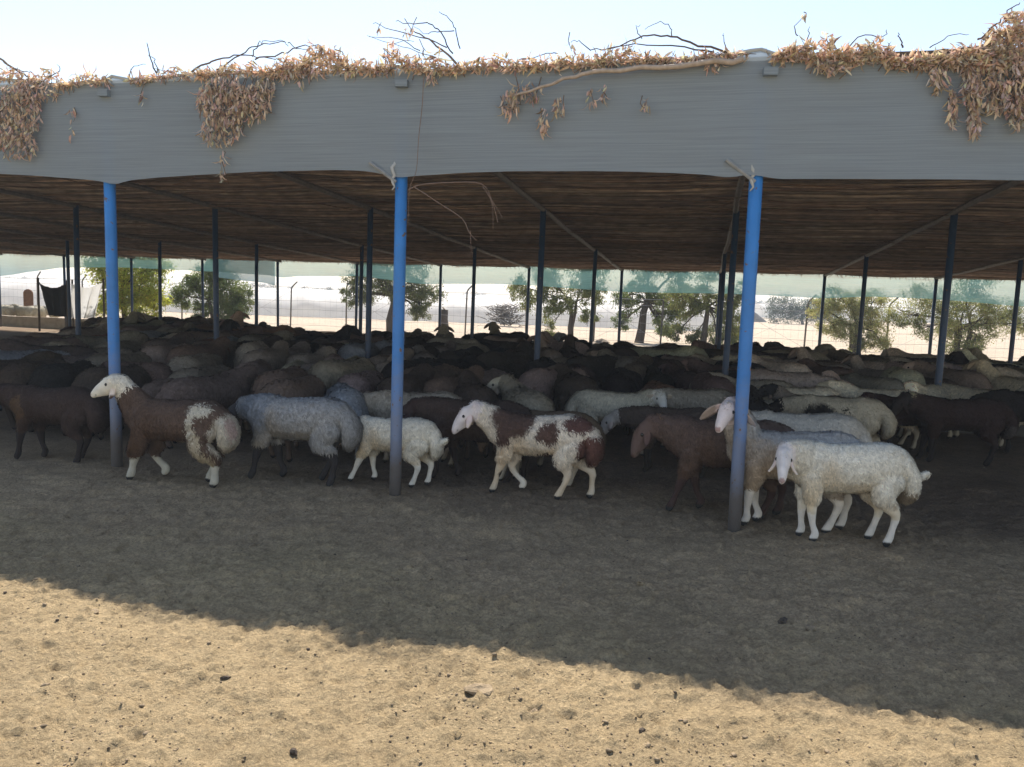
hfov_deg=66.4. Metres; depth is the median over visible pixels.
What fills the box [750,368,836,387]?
sheep
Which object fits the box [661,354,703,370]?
sheep
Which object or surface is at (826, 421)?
sheep
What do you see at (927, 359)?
sheep
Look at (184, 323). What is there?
sheep
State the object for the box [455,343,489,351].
sheep
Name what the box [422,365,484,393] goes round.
sheep
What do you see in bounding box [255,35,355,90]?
dry branch
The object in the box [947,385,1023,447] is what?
sheep
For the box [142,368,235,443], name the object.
sheep
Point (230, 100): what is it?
dry branch
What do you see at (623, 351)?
sheep
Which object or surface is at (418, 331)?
sheep
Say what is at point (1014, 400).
sheep
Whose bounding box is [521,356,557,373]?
sheep
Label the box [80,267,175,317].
tree
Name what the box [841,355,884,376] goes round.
sheep
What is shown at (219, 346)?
sheep
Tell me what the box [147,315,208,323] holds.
sheep
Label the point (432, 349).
sheep
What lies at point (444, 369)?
sheep
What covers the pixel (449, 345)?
sheep
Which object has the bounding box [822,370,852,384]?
sheep
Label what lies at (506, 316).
brush pile
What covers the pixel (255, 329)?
sheep
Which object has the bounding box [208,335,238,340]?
sheep
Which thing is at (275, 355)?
sheep
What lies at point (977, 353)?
sheep
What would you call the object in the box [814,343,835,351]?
sheep
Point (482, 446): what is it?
sheep
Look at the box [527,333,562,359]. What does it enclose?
sheep
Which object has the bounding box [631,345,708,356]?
sheep
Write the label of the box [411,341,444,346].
sheep
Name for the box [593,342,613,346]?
sheep
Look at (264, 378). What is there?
sheep
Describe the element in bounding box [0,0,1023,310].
sky
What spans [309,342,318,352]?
sheep
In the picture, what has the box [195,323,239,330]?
sheep
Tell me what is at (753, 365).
sheep
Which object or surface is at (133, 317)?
sheep
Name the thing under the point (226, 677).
clod
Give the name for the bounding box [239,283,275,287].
distant tree
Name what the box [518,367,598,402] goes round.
sheep
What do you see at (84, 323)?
sheep
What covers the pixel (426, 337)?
sheep
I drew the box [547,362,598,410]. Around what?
sheep
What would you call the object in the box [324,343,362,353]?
sheep
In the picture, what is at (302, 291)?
crop tunnel
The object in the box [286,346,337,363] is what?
sheep
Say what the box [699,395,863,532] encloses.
sheep
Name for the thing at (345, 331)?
sheep
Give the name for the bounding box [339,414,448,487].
sheep
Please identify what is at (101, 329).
sheep
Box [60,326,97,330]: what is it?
sheep
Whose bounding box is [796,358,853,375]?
sheep
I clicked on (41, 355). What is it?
sheep
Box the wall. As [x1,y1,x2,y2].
[2,315,593,344]
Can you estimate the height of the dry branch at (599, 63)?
0.790 m
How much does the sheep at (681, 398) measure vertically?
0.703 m
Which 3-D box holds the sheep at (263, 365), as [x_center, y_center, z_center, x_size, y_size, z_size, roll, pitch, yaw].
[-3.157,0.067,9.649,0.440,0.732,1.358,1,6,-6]
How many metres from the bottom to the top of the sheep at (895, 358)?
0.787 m
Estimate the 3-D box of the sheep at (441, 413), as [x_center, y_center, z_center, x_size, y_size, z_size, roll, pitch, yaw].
[-0.396,0.479,6.844,1.305,0.726,0.375,3,6,13]
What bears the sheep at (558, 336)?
on the ground
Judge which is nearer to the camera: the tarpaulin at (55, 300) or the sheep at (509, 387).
the sheep at (509, 387)
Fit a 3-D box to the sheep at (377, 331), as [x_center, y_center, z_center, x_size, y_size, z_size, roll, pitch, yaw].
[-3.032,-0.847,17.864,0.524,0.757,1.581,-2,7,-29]
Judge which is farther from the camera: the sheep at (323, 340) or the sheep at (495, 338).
the sheep at (495, 338)
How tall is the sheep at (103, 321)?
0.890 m
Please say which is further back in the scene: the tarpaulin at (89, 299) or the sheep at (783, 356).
the tarpaulin at (89, 299)
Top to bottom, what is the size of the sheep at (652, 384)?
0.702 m
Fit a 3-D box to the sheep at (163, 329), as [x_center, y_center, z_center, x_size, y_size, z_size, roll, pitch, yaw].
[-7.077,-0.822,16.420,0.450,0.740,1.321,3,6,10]
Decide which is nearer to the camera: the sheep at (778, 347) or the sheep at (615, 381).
the sheep at (615, 381)
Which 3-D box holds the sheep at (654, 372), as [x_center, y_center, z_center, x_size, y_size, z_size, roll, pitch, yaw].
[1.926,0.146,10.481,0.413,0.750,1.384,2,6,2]
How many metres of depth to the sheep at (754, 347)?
16.67 m
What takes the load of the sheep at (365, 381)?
on the ground
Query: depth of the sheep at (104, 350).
10.71 m
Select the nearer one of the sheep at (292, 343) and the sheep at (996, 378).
the sheep at (996, 378)
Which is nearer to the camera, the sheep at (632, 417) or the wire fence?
the sheep at (632, 417)
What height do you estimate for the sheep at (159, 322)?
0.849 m
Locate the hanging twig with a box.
[408,76,502,257]
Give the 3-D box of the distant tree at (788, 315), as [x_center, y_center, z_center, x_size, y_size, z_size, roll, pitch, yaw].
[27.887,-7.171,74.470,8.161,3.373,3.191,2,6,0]
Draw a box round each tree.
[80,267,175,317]
[167,271,258,318]
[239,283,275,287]
[289,286,332,289]
[339,276,449,332]
[504,285,609,335]
[609,291,693,342]
[655,293,741,344]
[760,295,841,324]
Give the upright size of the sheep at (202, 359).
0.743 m
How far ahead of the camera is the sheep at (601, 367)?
11.73 m
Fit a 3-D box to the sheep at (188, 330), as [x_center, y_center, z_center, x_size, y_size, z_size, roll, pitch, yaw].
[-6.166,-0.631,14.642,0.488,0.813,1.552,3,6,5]
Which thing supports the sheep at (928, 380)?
on the ground
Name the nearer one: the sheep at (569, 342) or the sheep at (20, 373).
the sheep at (20, 373)
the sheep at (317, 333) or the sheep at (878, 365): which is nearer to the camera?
the sheep at (878, 365)
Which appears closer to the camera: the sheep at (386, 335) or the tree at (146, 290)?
the sheep at (386, 335)
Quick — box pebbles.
[0,430,1023,766]
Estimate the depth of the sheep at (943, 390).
9.78 m
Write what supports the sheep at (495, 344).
on the ground
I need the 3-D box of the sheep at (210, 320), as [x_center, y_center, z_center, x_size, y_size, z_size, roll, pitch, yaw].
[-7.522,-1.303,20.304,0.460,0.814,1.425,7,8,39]
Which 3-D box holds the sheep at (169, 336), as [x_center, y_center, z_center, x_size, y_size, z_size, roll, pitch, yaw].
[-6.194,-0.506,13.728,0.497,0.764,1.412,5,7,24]
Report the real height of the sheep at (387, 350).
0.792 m
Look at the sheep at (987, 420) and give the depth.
8.25 m
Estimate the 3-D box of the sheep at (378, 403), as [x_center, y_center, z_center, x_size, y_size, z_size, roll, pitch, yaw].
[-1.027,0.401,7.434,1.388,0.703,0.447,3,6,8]
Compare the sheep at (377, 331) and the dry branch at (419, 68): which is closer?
the dry branch at (419, 68)
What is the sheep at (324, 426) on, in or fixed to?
on the ground
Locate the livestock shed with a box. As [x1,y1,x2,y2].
[0,48,1023,531]
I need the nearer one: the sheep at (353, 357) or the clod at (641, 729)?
the clod at (641, 729)
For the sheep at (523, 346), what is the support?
on the ground
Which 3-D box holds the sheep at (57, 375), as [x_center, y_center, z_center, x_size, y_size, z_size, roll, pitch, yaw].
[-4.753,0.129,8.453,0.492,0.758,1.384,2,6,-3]
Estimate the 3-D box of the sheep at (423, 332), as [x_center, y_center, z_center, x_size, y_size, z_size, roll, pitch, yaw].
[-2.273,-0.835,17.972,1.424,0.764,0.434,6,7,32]
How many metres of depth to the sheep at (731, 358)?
13.20 m
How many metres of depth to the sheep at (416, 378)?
8.20 m
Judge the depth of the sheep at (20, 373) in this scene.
8.14 m
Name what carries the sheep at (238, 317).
on the ground
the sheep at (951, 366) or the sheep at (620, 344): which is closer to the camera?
the sheep at (951, 366)
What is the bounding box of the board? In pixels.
[23,289,33,305]
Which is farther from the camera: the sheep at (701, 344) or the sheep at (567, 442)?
the sheep at (701, 344)
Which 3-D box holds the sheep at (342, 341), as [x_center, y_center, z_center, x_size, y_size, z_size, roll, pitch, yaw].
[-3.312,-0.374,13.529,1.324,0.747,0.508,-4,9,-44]
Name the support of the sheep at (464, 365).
on the ground
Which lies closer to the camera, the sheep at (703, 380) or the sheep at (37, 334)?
the sheep at (703, 380)
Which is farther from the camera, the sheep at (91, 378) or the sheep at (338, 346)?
the sheep at (338, 346)
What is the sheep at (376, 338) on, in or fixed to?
on the ground
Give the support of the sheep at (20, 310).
on the ground
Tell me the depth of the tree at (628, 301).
30.57 m
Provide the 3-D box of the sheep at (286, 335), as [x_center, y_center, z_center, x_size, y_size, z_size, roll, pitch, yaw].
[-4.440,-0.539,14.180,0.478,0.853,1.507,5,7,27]
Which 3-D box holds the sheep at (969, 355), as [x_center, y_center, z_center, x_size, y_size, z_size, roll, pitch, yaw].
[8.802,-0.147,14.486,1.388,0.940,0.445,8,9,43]
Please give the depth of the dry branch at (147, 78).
6.29 m
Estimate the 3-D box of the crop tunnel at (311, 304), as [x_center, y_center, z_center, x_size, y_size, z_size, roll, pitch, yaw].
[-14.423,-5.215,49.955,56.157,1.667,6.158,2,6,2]
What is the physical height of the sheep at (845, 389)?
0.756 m
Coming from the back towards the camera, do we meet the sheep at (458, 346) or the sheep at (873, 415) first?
the sheep at (458, 346)
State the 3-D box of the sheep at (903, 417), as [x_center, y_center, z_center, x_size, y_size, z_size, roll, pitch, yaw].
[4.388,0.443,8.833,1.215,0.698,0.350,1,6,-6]
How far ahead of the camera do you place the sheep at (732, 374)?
10.82 m
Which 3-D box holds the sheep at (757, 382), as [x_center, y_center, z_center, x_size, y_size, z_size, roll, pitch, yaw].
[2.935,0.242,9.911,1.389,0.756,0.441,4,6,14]
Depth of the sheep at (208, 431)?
6.24 m
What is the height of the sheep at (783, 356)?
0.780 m
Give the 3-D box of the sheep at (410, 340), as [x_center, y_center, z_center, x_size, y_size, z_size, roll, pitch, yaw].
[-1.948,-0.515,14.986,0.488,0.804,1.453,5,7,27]
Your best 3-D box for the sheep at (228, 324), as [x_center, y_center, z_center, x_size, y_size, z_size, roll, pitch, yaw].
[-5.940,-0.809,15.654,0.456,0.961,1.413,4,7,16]
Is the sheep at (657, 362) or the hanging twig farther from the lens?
the sheep at (657, 362)
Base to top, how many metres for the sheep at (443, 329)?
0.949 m
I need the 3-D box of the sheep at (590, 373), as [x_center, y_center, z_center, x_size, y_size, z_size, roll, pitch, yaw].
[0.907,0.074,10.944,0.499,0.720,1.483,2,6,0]
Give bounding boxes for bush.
[805,297,896,354]
[882,298,1023,354]
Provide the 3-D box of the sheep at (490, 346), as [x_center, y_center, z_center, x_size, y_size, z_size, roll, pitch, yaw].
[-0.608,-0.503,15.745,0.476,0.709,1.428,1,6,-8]
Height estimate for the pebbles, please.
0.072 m
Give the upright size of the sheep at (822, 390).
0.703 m
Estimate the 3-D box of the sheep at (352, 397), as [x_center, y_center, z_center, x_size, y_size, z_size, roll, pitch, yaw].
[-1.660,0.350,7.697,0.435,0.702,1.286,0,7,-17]
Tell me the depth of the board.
29.87 m
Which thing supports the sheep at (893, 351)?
on the ground
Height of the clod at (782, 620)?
0.033 m
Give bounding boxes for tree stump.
[441,307,448,325]
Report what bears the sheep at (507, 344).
on the ground
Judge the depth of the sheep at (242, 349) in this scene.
11.30 m
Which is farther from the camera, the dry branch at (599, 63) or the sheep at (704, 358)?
the sheep at (704, 358)
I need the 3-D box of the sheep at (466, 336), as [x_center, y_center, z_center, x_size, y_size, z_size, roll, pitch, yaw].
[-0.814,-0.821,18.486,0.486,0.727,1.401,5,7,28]
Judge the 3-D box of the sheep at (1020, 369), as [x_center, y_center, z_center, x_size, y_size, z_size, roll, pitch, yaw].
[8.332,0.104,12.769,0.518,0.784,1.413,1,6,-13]
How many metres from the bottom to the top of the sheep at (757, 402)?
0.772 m
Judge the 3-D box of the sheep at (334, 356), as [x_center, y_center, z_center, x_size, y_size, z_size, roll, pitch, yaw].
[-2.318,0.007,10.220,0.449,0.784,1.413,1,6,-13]
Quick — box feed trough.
[898,424,1023,436]
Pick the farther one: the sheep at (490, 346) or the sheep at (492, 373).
the sheep at (490, 346)
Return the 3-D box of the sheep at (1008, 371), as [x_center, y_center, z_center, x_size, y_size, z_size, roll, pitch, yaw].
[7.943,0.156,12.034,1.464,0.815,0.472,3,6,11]
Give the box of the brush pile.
[478,302,524,326]
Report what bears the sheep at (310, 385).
on the ground
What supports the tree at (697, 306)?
on the ground
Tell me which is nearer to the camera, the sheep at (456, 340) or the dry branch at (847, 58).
the dry branch at (847, 58)
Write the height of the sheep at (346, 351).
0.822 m
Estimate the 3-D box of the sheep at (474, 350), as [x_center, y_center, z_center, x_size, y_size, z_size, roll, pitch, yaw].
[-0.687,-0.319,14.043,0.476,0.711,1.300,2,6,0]
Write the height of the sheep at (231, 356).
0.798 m
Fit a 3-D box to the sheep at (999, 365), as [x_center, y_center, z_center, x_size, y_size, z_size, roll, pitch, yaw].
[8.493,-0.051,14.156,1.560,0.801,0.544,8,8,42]
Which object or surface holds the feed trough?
on the ground
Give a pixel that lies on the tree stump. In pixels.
(444, 317)
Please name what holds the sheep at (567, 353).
on the ground
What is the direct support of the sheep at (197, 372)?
on the ground
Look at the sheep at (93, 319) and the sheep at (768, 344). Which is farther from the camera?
the sheep at (93, 319)
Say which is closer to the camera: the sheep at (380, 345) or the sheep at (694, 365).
the sheep at (694, 365)
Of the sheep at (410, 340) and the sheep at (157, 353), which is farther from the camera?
the sheep at (410, 340)
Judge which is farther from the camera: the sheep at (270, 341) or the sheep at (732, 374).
the sheep at (270, 341)
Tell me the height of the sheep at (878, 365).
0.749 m
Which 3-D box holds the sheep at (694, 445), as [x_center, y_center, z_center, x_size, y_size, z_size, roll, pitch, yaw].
[1.583,0.623,6.020,1.336,0.758,0.387,3,6,13]
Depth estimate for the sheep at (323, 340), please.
14.18 m
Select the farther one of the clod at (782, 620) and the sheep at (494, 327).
the sheep at (494, 327)
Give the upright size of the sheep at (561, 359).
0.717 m
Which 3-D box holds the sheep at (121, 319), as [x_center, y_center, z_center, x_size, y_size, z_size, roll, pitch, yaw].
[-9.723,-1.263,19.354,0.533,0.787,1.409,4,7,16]
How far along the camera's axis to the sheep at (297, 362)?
9.62 m
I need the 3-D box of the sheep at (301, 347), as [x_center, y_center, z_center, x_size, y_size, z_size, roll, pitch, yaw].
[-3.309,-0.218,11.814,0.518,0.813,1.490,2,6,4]
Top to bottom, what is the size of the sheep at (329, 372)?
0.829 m
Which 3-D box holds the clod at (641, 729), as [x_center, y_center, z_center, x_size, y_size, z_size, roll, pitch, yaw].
[0.486,1.300,2.923,0.023,0.023,0.036,5,7,28]
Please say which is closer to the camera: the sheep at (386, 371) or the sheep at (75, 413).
the sheep at (75, 413)
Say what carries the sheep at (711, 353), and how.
on the ground
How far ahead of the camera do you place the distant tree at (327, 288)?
189.21 m
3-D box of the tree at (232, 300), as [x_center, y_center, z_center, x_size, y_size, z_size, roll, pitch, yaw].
[-11.642,-3.573,30.214,3.657,2.973,2.120,2,6,0]
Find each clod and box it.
[220,675,230,679]
[290,748,297,755]
[464,683,493,695]
[639,727,645,733]
[777,617,787,623]
[806,625,815,631]
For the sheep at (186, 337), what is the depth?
11.82 m
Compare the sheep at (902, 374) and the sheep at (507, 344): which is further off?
the sheep at (507, 344)
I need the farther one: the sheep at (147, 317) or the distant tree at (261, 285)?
the distant tree at (261, 285)
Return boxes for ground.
[0,309,1023,766]
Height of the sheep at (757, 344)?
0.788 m
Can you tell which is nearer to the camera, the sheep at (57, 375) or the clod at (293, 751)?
the clod at (293, 751)
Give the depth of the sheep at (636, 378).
10.11 m
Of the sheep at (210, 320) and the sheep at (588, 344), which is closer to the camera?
the sheep at (588, 344)
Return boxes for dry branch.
[0,58,112,161]
[123,43,211,106]
[188,40,286,182]
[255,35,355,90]
[341,13,467,86]
[450,21,752,139]
[766,12,934,78]
[910,2,1023,142]
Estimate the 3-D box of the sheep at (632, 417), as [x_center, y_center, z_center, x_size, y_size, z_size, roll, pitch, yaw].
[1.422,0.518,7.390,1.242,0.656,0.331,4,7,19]
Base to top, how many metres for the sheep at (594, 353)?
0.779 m
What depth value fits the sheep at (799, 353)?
12.95 m
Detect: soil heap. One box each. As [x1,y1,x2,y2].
[593,338,609,342]
[754,313,766,321]
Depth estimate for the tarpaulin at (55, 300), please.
24.91 m
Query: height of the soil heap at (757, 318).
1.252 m
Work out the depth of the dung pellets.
3.14 m
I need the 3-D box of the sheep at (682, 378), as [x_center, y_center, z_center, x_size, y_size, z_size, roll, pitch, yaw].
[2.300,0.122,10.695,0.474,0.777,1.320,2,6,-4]
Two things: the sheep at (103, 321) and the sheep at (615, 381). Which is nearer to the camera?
the sheep at (615, 381)
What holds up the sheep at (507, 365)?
on the ground
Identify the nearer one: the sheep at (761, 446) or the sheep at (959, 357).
the sheep at (761, 446)
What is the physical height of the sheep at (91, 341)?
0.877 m
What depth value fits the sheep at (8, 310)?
27.58 m
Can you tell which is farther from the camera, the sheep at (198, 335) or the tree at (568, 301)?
the tree at (568, 301)
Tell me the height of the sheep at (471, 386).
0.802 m
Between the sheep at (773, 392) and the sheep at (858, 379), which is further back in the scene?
the sheep at (858, 379)
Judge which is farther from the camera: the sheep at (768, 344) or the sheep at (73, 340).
the sheep at (768, 344)
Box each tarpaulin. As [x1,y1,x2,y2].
[37,278,67,330]
[71,278,104,325]
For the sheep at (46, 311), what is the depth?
28.91 m
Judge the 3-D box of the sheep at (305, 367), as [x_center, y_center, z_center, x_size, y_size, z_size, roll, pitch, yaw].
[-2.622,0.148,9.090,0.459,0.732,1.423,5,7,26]
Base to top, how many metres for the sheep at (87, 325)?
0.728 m
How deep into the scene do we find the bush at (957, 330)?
26.23 m
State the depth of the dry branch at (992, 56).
4.87 m
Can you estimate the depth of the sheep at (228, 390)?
7.75 m
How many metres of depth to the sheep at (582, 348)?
14.92 m
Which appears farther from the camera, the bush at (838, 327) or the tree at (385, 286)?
the tree at (385, 286)
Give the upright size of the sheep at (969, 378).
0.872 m
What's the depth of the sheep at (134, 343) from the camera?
11.91 m
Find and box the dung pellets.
[3,445,1009,766]
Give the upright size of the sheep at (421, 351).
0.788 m
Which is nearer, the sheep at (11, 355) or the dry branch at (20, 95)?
the dry branch at (20, 95)
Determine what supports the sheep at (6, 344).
on the ground
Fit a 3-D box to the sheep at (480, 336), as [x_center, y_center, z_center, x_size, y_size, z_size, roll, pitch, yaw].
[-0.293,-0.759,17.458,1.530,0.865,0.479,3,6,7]
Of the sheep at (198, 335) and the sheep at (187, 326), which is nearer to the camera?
the sheep at (198, 335)
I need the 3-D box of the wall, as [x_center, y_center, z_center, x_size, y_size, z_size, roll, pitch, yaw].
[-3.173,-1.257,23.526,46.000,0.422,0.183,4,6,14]
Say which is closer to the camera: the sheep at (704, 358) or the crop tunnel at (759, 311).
the sheep at (704, 358)
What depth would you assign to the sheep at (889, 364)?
12.83 m
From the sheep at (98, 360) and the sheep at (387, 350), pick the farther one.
the sheep at (387, 350)
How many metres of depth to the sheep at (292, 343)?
13.97 m
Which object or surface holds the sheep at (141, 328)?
on the ground
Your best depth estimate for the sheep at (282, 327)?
16.69 m
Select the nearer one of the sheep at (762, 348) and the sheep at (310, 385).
the sheep at (310, 385)
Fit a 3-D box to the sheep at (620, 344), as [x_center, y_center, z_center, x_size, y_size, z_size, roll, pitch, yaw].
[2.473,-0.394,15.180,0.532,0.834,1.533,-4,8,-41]
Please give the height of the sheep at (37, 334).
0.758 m
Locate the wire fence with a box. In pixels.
[1,271,1023,357]
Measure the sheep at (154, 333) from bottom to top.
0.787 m
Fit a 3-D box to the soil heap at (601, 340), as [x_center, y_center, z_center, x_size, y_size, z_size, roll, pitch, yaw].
[3.413,-1.627,29.979,0.917,0.209,0.724,2,6,0]
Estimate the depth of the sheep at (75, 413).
6.85 m
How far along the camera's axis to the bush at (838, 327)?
27.52 m
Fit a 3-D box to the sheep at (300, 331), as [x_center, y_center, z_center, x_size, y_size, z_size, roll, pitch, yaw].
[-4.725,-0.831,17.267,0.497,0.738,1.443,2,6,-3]
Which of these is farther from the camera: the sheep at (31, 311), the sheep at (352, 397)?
the sheep at (31, 311)
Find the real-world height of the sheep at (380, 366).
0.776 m
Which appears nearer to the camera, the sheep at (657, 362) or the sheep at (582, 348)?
the sheep at (657, 362)
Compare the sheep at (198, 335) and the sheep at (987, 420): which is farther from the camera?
the sheep at (198, 335)
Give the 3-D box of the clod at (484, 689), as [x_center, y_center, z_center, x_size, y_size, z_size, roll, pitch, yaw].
[-0.136,1.242,3.180,0.125,0.035,0.105,2,6,0]
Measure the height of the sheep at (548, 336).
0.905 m
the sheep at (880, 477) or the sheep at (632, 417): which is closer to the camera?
the sheep at (880, 477)
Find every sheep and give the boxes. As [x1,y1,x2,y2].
[0,338,98,355]
[0,348,69,410]
[0,350,64,417]
[0,358,68,431]
[0,383,109,462]
[1,305,20,315]
[7,336,89,346]
[10,304,29,315]
[25,306,46,316]
[26,332,74,337]
[26,360,95,435]
[34,305,58,317]
[40,341,135,353]
[57,323,106,335]
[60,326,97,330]
[62,353,97,363]
[63,330,149,347]
[71,363,152,439]
[81,318,106,325]
[81,323,93,326]
[84,317,101,321]
[84,351,151,366]
[90,311,145,326]
[90,373,241,487]
[94,334,148,351]
[95,319,106,326]
[98,317,124,320]
[100,361,172,380]
[120,319,166,329]
[120,330,167,337]
[121,325,162,330]
[138,312,179,321]
[139,331,194,349]
[140,343,185,362]
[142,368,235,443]
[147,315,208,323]
[149,333,176,338]
[155,364,258,448]
[156,327,179,331]
[158,327,201,337]
[163,336,230,364]
[165,322,194,332]
[167,352,222,371]
[169,364,230,378]
[173,321,213,324]
[178,331,239,341]
[191,341,237,368]
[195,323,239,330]
[201,319,239,331]
[206,318,231,323]
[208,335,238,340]
[219,326,263,336]
[227,393,363,486]
[230,311,249,327]
[233,340,268,367]
[235,358,272,372]
[236,335,284,348]
[237,330,295,341]
[241,340,289,369]
[242,324,296,336]
[244,363,313,431]
[245,321,266,326]
[251,365,308,445]
[259,374,326,462]
[281,359,308,368]
[284,339,312,347]
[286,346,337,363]
[288,341,311,355]
[295,324,362,340]
[295,329,306,334]
[308,357,376,388]
[309,331,324,335]
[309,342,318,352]
[311,337,364,344]
[318,340,348,349]
[323,353,345,359]
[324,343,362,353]
[324,382,368,459]
[333,333,388,342]
[337,370,383,392]
[338,342,379,358]
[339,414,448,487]
[346,355,360,359]
[362,390,461,466]
[364,332,390,337]
[369,348,416,364]
[371,330,391,334]
[374,338,404,349]
[375,354,404,372]
[376,363,434,392]
[379,344,412,354]
[381,357,438,378]
[390,336,425,344]
[403,363,467,377]
[403,396,532,482]
[404,328,421,336]
[404,331,434,335]
[409,333,433,341]
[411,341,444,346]
[412,344,436,359]
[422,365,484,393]
[424,345,439,356]
[426,336,479,343]
[429,360,472,368]
[434,324,454,336]
[435,340,455,352]
[443,333,453,337]
[452,400,604,499]
[454,370,497,460]
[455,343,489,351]
[461,334,469,338]
[461,368,514,385]
[464,346,484,353]
[469,331,532,341]
[477,409,606,485]
[478,339,509,347]
[478,341,493,349]
[483,357,517,378]
[484,321,507,333]
[484,335,517,341]
[487,373,554,469]
[497,341,533,348]
[505,340,533,361]
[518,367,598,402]
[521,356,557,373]
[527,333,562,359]
[532,332,566,342]
[533,331,563,341]
[547,340,588,354]
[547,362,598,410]
[553,357,571,363]
[558,334,579,352]
[560,349,582,357]
[563,388,671,455]
[565,354,617,389]
[569,363,596,383]
[574,339,591,348]
[584,350,639,358]
[586,345,639,356]
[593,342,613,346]
[597,348,636,368]
[600,371,637,434]
[600,405,717,477]
[611,367,643,391]
[613,340,655,347]
[624,354,652,378]
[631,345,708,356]
[631,412,793,518]
[635,387,734,450]
[641,380,674,390]
[643,364,675,387]
[651,357,685,369]
[656,342,732,357]
[658,361,696,389]
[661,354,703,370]
[680,357,736,372]
[688,354,737,364]
[688,371,793,388]
[690,371,735,395]
[691,340,738,350]
[697,369,736,377]
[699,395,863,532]
[711,354,775,360]
[715,360,765,368]
[729,385,773,470]
[733,342,757,350]
[736,353,811,372]
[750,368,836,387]
[750,409,872,490]
[752,351,796,359]
[753,341,762,347]
[755,386,842,403]
[756,347,775,350]
[758,383,845,400]
[761,357,796,362]
[762,349,829,359]
[763,341,790,347]
[768,346,793,349]
[768,438,931,546]
[769,394,897,441]
[786,358,849,366]
[787,347,854,371]
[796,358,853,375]
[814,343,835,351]
[816,379,918,450]
[821,348,888,361]
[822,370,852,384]
[835,360,886,369]
[839,372,904,438]
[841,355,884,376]
[859,391,945,452]
[880,347,936,357]
[880,366,925,384]
[883,361,904,369]
[884,355,953,364]
[890,391,1018,466]
[896,356,944,361]
[901,359,991,389]
[903,380,955,436]
[924,376,959,385]
[944,359,1019,367]
[944,362,975,370]
[945,351,996,366]
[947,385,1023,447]
[955,349,1021,366]
[962,359,1023,390]
[967,348,1023,363]
[970,388,1023,452]
[994,366,1023,377]
[1005,365,1023,372]
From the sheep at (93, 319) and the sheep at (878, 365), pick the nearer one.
the sheep at (878, 365)
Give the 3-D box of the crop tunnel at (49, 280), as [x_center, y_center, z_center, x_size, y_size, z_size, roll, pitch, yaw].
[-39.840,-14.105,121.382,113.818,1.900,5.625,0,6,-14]
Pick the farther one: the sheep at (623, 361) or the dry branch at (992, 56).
the sheep at (623, 361)
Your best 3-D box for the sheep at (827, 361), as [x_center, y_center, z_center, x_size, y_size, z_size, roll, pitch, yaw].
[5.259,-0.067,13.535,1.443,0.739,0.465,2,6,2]
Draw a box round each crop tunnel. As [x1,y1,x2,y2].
[0,278,590,300]
[1,281,739,331]
[10,280,740,314]
[755,303,853,319]
[869,308,1023,324]
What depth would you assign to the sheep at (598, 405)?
8.06 m
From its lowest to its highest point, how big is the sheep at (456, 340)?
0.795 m
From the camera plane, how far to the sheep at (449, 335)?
16.44 m
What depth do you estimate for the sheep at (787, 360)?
12.77 m
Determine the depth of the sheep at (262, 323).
19.21 m
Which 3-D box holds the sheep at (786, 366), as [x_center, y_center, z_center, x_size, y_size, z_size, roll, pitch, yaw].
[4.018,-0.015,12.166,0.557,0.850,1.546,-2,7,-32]
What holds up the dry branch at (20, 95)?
attached to the livestock shed
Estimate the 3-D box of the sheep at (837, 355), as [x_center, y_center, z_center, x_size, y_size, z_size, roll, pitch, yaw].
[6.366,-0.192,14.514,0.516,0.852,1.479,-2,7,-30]
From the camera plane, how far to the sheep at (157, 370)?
8.89 m
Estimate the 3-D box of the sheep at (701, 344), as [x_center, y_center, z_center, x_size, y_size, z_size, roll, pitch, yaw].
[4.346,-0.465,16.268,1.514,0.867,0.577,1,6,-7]
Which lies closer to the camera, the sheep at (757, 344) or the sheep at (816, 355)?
the sheep at (816, 355)
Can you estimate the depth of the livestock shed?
8.65 m
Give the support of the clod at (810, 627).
on the ground
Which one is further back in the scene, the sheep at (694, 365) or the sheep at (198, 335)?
the sheep at (198, 335)
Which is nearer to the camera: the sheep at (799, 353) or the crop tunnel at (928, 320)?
the sheep at (799, 353)
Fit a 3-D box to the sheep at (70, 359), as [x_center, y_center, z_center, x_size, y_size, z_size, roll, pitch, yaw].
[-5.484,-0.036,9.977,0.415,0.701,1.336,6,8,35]
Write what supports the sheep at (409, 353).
on the ground
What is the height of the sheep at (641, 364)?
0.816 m
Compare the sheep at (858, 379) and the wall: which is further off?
the wall

